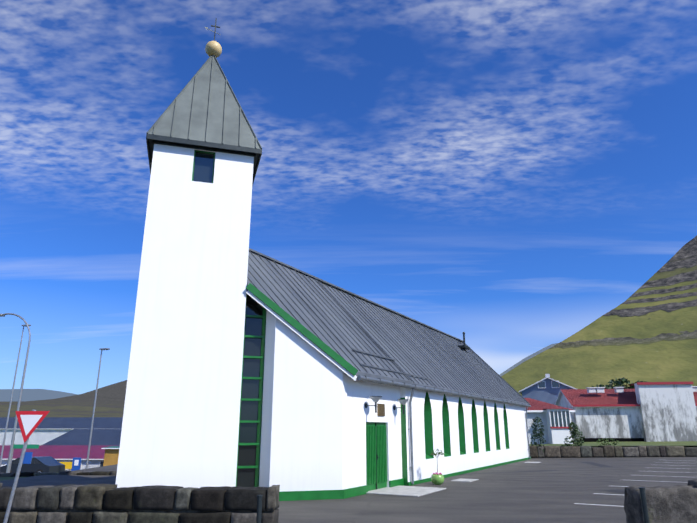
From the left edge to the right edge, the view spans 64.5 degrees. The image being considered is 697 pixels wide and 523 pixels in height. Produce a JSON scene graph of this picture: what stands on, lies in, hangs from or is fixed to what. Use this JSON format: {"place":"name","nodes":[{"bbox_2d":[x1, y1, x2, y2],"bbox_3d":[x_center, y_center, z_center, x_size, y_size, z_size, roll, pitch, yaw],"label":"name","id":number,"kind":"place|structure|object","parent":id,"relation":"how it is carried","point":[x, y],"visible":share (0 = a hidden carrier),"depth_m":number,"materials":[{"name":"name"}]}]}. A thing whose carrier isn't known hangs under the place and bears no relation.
{"place":"outdoors","nodes":[
{"label":"outdoors","id":0,"kind":"place"},
{"bbox_2d":[0,389,77,401],"bbox_3d":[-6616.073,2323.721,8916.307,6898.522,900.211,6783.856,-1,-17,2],"label":"pale mountain","id":1,"kind":"structure","parent":0,"point":[32,394],"depth_m":11432.84,"materials":[{"name":"grey stone"}]},
{"bbox_2d":[0,380,126,416],"bbox_3d":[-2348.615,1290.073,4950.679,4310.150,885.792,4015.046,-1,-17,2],"label":"mountain","id":2,"kind":"structure","parent":0,"point":[110,400],"depth_m":5401.64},
{"bbox_2d":[115,144,253,487],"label":"church tower","id":3,"kind":"structure","parent":0,"point":[180,422],"depth_m":15.84,"materials":[{"name":"white paint"}]},
{"bbox_2d":[146,55,261,185],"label":"tower roof","id":4,"kind":"structure","parent":3,"relation":"on","point":[203,111],"depth_m":17.98,"materials":[{"name":"grey metal"}]},
{"bbox_2d":[205,18,221,57],"bbox_3d":[-4.968,-8.298,20.453,0.620,1.700,0.600,-1,-17,2],"label":"weather vane","id":5,"kind":"object","parent":4,"relation":"on","point":[214,47],"visible":0.94,"depth_m":20.12,"materials":[{"name":"gold metal"}]},
{"bbox_2d":[0,457,696,522],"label":"parking lot pavement","id":6,"kind":"structure","parent":0,"point":[539,497],"depth_m":16.27,"materials":[{"name":"grey asphalt"}]},
{"bbox_2d":[3,410,49,522],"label":"yield sign","id":7,"kind":"object","parent":6,"relation":"on","point":[29,422],"visible":1,"depth_m":9.62,"materials":[{"name":"metal"}]},
{"bbox_2d":[0,483,279,522],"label":"front wall","id":8,"kind":"structure","parent":6,"relation":"on","point":[91,503],"depth_m":10.38,"materials":[{"name":"stone"}]},
{"bbox_2d":[256,495,262,522],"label":"bollard","id":9,"kind":"object","parent":6,"relation":"on","point":[259,509],"visible":1,"depth_m":9.84,"materials":[{"name":"metal"}]},
{"bbox_2d":[279,457,530,500],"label":"wall base trim","id":10,"kind":"structure","parent":6,"relation":"on","point":[319,494],"depth_m":15.87,"materials":[{"name":"green paint"}]},
{"bbox_2d":[366,486,445,496],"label":"entrance slab","id":11,"kind":"structure","parent":6,"relation":"on","point":[413,491],"depth_m":17.20,"materials":[{"name":"concrete"}]},
{"bbox_2d":[431,453,443,484],"bbox_3d":[3.188,7.403,19.895,0.480,1.181,0.480,-1,-17,2],"label":"plant pot","id":12,"kind":"object","parent":6,"relation":"on","point":[437,478],"visible":0.98,"depth_m":19.62,"materials":[{"name":"ceramic"}]},
{"bbox_2d":[430,449,443,455],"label":"flowers","id":13,"kind":"object","parent":12,"relation":"on","point":[438,453],"visible":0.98,"depth_m":19.99,"materials":[{"name":"white plant"}]},
{"bbox_2d":[451,462,539,481],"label":"cover slabs","id":14,"kind":"structure","parent":6,"relation":"on","point":[464,480],"depth_m":21.34,"materials":[{"name":"concrete"}]},
{"bbox_2d":[460,462,624,493],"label":"asphalt patches","id":15,"kind":"object","parent":6,"relation":"on","point":[620,491],"visible":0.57,"depth_m":25.14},
{"bbox_2d":[574,460,689,506],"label":"parking lines","id":16,"kind":"object","parent":6,"relation":"on","point":[637,480],"visible":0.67,"depth_m":20.85,"materials":[{"name":"paint"}]},
{"bbox_2d":[638,487,649,522],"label":"bollard","id":17,"kind":"object","parent":6,"relation":"on","point":[644,505],"visible":1,"depth_m":9.94,"materials":[{"name":"metal"}]},
{"bbox_2d":[624,479,696,522],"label":"front wall","id":18,"kind":"structure","parent":6,"relation":"on","point":[673,504],"depth_m":10.08,"materials":[{"name":"stone"}]},
{"bbox_2d":[0,441,696,480],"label":"ground","id":19,"kind":"structure","parent":0,"point":[632,442],"depth_m":45.54,"materials":[{"name":"grey asphalt"}]},
{"bbox_2d":[0,313,30,472],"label":"street lamp","id":20,"kind":"object","parent":19,"relation":"on","point":[15,423],"visible":0.98,"depth_m":29.69,"materials":[{"name":"metal"}]},
{"bbox_2d":[0,471,116,476],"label":"wall","id":21,"kind":"structure","parent":19,"relation":"on","point":[26,474],"depth_m":24.00,"materials":[{"name":"stone"}]},
{"bbox_2d":[0,417,122,444],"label":"warehouse","id":22,"kind":"structure","parent":19,"relation":"on","point":[47,429],"depth_m":147.52,"materials":[{"name":"grey"}]},
{"bbox_2d":[43,429,121,444],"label":"warehouse","id":23,"kind":"structure","parent":19,"relation":"on","point":[99,437],"depth_m":105.92,"materials":[{"name":"blue"}]},
{"bbox_2d":[259,310,528,491],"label":"church walls","id":24,"kind":"structure","parent":19,"relation":"on","point":[317,415],"depth_m":16.74,"materials":[{"name":"white paint"}]},
{"bbox_2d":[236,290,265,486],"bbox_3d":[-2.897,3.670,16.368,0.750,6.282,0.120,5,-17,-15],"label":"tall window","id":25,"kind":"structure","parent":24,"relation":"attached to","point":[248,454],"depth_m":16.32,"materials":[{"name":"glass"}]},
{"bbox_2d":[365,396,381,412],"bbox_3d":[0.802,4.576,17.675,0.563,0.505,0.405,-9,-19,28],"label":"wall lamp","id":26,"kind":"object","parent":24,"relation":"attached to","point":[375,399],"visible":1,"depth_m":17.60,"materials":[{"name":"metal"}]},
{"bbox_2d":[366,422,386,490],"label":"church door","id":27,"kind":"structure","parent":24,"relation":"in","point":[376,458],"depth_m":18.08,"materials":[{"name":"green wood"}]},
{"bbox_2d":[377,404,384,415],"bbox_3d":[1.104,5.019,18.679,0.040,0.400,0.520,-9,-19,28],"label":"plaque","id":28,"kind":"object","parent":24,"relation":"attached to","point":[380,409],"visible":1,"depth_m":18.62,"materials":[{"name":"brown metal"}]},
{"bbox_2d":[247,248,525,402],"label":"roof seams","id":29,"kind":"object","parent":24,"relation":"on","point":[369,336],"visible":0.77,"depth_m":24.22,"materials":[{"name":"metal"}]},
{"bbox_2d":[247,252,527,403],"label":"church roof","id":30,"kind":"structure","parent":24,"relation":"on","point":[383,376],"depth_m":21.60,"materials":[{"name":"grey metal"}]},
{"bbox_2d":[458,332,469,349],"bbox_3d":[8.037,5.415,38.388,0.783,1.439,2.601,-8,-18,24],"label":"roof flue","id":31,"kind":"object","parent":30,"relation":"on","point":[464,346],"visible":0.94,"depth_m":37.69,"materials":[{"name":"metal"}]},
{"bbox_2d":[246,283,529,406],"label":"verge boards","id":32,"kind":"object","parent":24,"relation":"on","point":[301,331],"visible":0.73,"depth_m":16.61,"materials":[{"name":"green paint"}]},
{"bbox_2d":[393,399,408,413],"bbox_3d":[1.864,5.134,19.519,0.563,0.505,0.405,-9,-19,28],"label":"wall lamp","id":33,"kind":"object","parent":24,"relation":"attached to","point":[403,402],"visible":1,"depth_m":19.44,"materials":[{"name":"metal"}]},
{"bbox_2d":[357,375,530,483],"bbox_3d":[6.294,8.261,26.776,0.320,3.425,25.050,-9,-19,28],"label":"gutter","id":34,"kind":"object","parent":24,"relation":"attached to","point":[390,382],"visible":1,"depth_m":20.23,"materials":[{"name":"metal"}]},
{"bbox_2d":[530,417,545,452],"bbox_3d":[13.101,12.181,38.243,1.068,2.866,1.088,-1,-17,2],"label":"bush","id":35,"kind":"object","parent":19,"relation":"on","point":[541,429],"visible":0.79,"depth_m":38.34,"materials":[{"name":"green plant"}]},
{"bbox_2d":[519,374,575,404],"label":"blue house","id":36,"kind":"structure","parent":19,"relation":"on","point":[547,389],"depth_m":59.91,"materials":[{"name":"wood"}]},
{"bbox_2d":[524,398,575,443],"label":"white house","id":37,"kind":"structure","parent":19,"relation":"on","point":[556,420],"depth_m":46.98,"materials":[{"name":"grey paint"}]},
{"bbox_2d":[561,422,584,445],"bbox_3d":[15.724,12.549,38.818,1.814,2.494,1.209,-1,-17,2],"label":"shrub","id":38,"kind":"object","parent":19,"relation":"on","point":[575,431],"visible":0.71,"depth_m":38.79,"materials":[{"name":"green plant"}]},
{"bbox_2d":[529,445,696,457],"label":"lot wall","id":39,"kind":"structure","parent":19,"relation":"on","point":[602,451],"depth_m":38.42,"materials":[{"name":"stone"}]},
{"bbox_2d":[592,377,647,388],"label":"trees","id":40,"kind":"object","parent":19,"relation":"on","point":[619,382],"visible":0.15,"depth_m":66.95,"materials":[{"name":"green plant"}]},
{"bbox_2d":[555,382,696,441],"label":"old hall","id":41,"kind":"structure","parent":19,"relation":"on","point":[654,411],"depth_m":48.98,"materials":[{"name":"grey"}]},
{"bbox_2d":[0,0,696,394],"label":"sky","id":42,"kind":"structure","parent":0,"point":[506,175],"materials":[{"name":"blue"}]},
{"bbox_2d":[500,343,557,375],"bbox_3d":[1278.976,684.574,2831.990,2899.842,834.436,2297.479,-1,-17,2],"label":"mountain","id":43,"kind":"structure","parent":0,"point":[527,358],"depth_m":3509.12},
{"bbox_2d":[501,235,696,395],"bbox_3d":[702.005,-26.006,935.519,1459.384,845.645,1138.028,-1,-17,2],"label":"mountain","id":44,"kind":"structure","parent":0,"point":[646,331],"depth_m":946.60,"materials":[{"name":"green plant"}]},
{"bbox_2d":[529,444,696,445],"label":"bank grass","id":45,"kind":"structure","parent":0,"point":[623,445],"depth_m":40.25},
{"bbox_2d":[596,438,618,444],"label":"bank shrub","id":46,"kind":"object","parent":45,"relation":"on","point":[608,443],"visible":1,"depth_m":41.35,"materials":[{"name":"green plant"}]},
{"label":"harbour road","id":47,"kind":"structure","parent":0,"visible":0},
{"bbox_2d":[0,324,30,466],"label":"street lamp","id":48,"kind":"object","parent":47,"relation":"on","point":[2,450],"visible":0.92,"depth_m":43.45,"materials":[{"name":"metal"}]},
{"bbox_2d":[9,444,38,472],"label":"street name sign","id":49,"kind":"object","parent":47,"relation":"on","point":[17,446],"visible":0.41,"depth_m":40.49,"materials":[{"name":"green metal"}]},
{"bbox_2d":[0,456,64,472],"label":"parked car","id":50,"kind":"object","parent":47,"relation":"on","point":[46,464],"visible":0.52,"depth_m":41.29,"materials":[{"name":"grey paint"}]},
{"bbox_2d":[0,445,119,469],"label":"building","id":51,"kind":"structure","parent":47,"relation":"on","point":[63,453],"depth_m":78.97,"materials":[{"name":"magenta paint"}]},
{"bbox_2d":[60,457,80,470],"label":"harbour signs","id":52,"kind":"object","parent":47,"relation":"on","point":[75,464],"visible":0.33,"depth_m":73.57,"materials":[{"name":"blue metal"}]},
{"bbox_2d":[85,348,109,468],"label":"street lamp","id":53,"kind":"object","parent":47,"relation":"on","point":[89,445],"visible":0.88,"depth_m":40.66,"materials":[{"name":"metal"}]},
{"bbox_2d":[101,446,119,465],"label":"ochre shed","id":54,"kind":"structure","parent":47,"relation":"on","point":[111,455],"depth_m":70.74,"materials":[{"name":"yellow"}]}
]}

